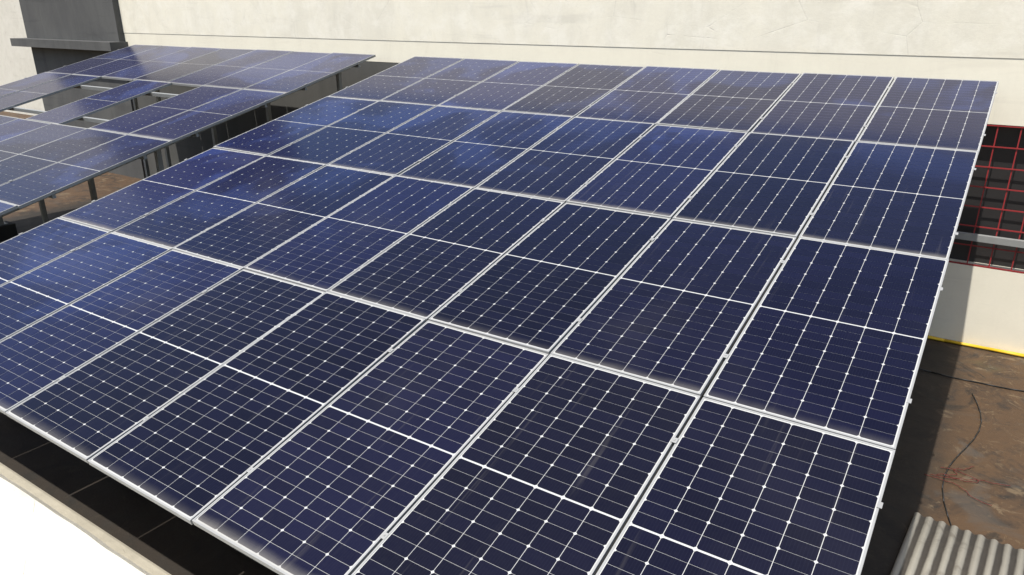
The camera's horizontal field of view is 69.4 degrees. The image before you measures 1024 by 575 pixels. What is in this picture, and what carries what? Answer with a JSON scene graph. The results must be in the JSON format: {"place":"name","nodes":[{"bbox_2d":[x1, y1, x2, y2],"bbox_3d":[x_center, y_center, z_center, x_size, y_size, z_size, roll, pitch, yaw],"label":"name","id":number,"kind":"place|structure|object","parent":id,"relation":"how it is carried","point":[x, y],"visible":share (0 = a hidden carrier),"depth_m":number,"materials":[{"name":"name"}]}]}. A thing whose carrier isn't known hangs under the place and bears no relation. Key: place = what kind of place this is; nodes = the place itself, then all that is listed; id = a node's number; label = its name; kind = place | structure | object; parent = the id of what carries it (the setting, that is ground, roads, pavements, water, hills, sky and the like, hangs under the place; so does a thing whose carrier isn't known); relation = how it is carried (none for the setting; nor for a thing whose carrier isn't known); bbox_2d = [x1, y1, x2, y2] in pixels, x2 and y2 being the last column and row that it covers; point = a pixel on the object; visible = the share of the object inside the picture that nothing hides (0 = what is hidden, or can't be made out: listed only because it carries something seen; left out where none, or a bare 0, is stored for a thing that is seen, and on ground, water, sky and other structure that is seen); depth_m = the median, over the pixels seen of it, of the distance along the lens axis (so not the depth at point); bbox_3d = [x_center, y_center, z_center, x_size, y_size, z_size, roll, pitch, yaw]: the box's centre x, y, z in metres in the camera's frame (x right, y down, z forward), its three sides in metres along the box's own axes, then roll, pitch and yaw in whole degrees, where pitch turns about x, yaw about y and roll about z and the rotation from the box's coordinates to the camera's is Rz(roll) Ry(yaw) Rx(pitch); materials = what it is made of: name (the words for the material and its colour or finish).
{"place":"outdoors","nodes":[
{"label":"outdoors","id":0,"kind":"place"},
{"bbox_2d":[0,0,44,115],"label":"white building","id":1,"kind":"structure","parent":0,"point":[17,63],"depth_m":29.79,"materials":[{"name":"white paint"}]},
{"bbox_2d":[0,111,1023,574],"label":"roof","id":2,"kind":"structure","parent":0,"point":[940,427],"depth_m":7.01,"materials":[{"name":"brown concrete"}]},
{"bbox_2d":[0,221,17,241],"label":"footings","id":3,"kind":"object","parent":2,"relation":"on","point":[8,231],"visible":0.06,"depth_m":14.03,"materials":[{"name":"concrete"}]},
{"bbox_2d":[0,64,359,225],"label":"panel support frame","id":4,"kind":"object","parent":3,"relation":"on","point":[157,155],"visible":0.14,"depth_m":12.87,"materials":[{"name":"metal"}]},
{"bbox_2d":[0,45,375,215],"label":"solar array","id":5,"kind":"object","parent":4,"relation":"on","point":[43,155],"visible":1,"depth_m":12.03,"materials":[{"name":"blue"}]},
{"bbox_2d":[9,49,359,191],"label":"clamps","id":6,"kind":"object","parent":5,"relation":"on","point":[151,124],"visible":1,"depth_m":10.73,"materials":[{"name":"silver metal"}]},
{"bbox_2d":[0,473,150,574],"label":"parapet","id":7,"kind":"structure","parent":2,"relation":"on","point":[38,536],"depth_m":4.80,"materials":[{"name":"white paint"}]},
{"bbox_2d":[10,0,145,178],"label":"rooftop structure","id":8,"kind":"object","parent":2,"relation":"on","point":[61,33],"depth_m":18.98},
{"bbox_2d":[0,462,170,574],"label":"ledge","id":9,"kind":"object","parent":2,"relation":"on","point":[127,552],"depth_m":6.12,"materials":[{"name":"beige concrete"}]},
{"bbox_2d":[7,416,261,565],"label":"clamps","id":10,"kind":"object","parent":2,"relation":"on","point":[136,492],"visible":0.04,"depth_m":5.95,"materials":[{"name":"metal"}]},
{"bbox_2d":[118,0,1023,353],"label":"back wall","id":11,"kind":"structure","parent":2,"relation":"on","point":[948,40],"depth_m":10.62,"materials":[{"name":"beige paint"}]},
{"bbox_2d":[949,124,1023,273],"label":"grille window","id":12,"kind":"structure","parent":11,"relation":"attached to","point":[994,204],"depth_m":9.16,"materials":[{"name":"metal"}]},
{"bbox_2d":[955,231,1023,247],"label":"metal beam","id":13,"kind":"structure","parent":12,"relation":"attached to","point":[991,239],"depth_m":9.11,"materials":[{"name":"grey metal"}]},
{"bbox_2d":[758,302,1023,356],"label":"yellow line","id":14,"kind":"object","parent":2,"relation":"on","point":[978,346],"visible":0.33,"depth_m":9.54,"materials":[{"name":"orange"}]},
{"bbox_2d":[890,512,1023,574],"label":"corrugated sheet","id":15,"kind":"object","parent":2,"relation":"on","point":[930,546],"visible":1,"depth_m":5.91,"materials":[{"name":"grey metal"}]},
{"bbox_2d":[919,368,1023,525],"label":"floor cable","id":16,"kind":"object","parent":2,"relation":"on","point":[976,433],"visible":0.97,"depth_m":7.97,"materials":[{"name":"black plastic"}]},
{"bbox_3d":[-0.366,-0.414,7.775,8.420,2.944,7.797,13,24,31],"label":"mount frame","id":17,"kind":"object","parent":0,"visible":0},
{"bbox_2d":[0,56,998,574],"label":"solar array","id":18,"kind":"object","parent":17,"relation":"on","point":[432,444],"visible":1,"depth_m":5.46,"materials":[{"name":"blue"}]},
{"bbox_2d":[19,63,996,538],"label":"clamps","id":19,"kind":"object","parent":17,"relation":"on","point":[515,389],"visible":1,"depth_m":5.62,"materials":[{"name":"silver metal"}]}
]}

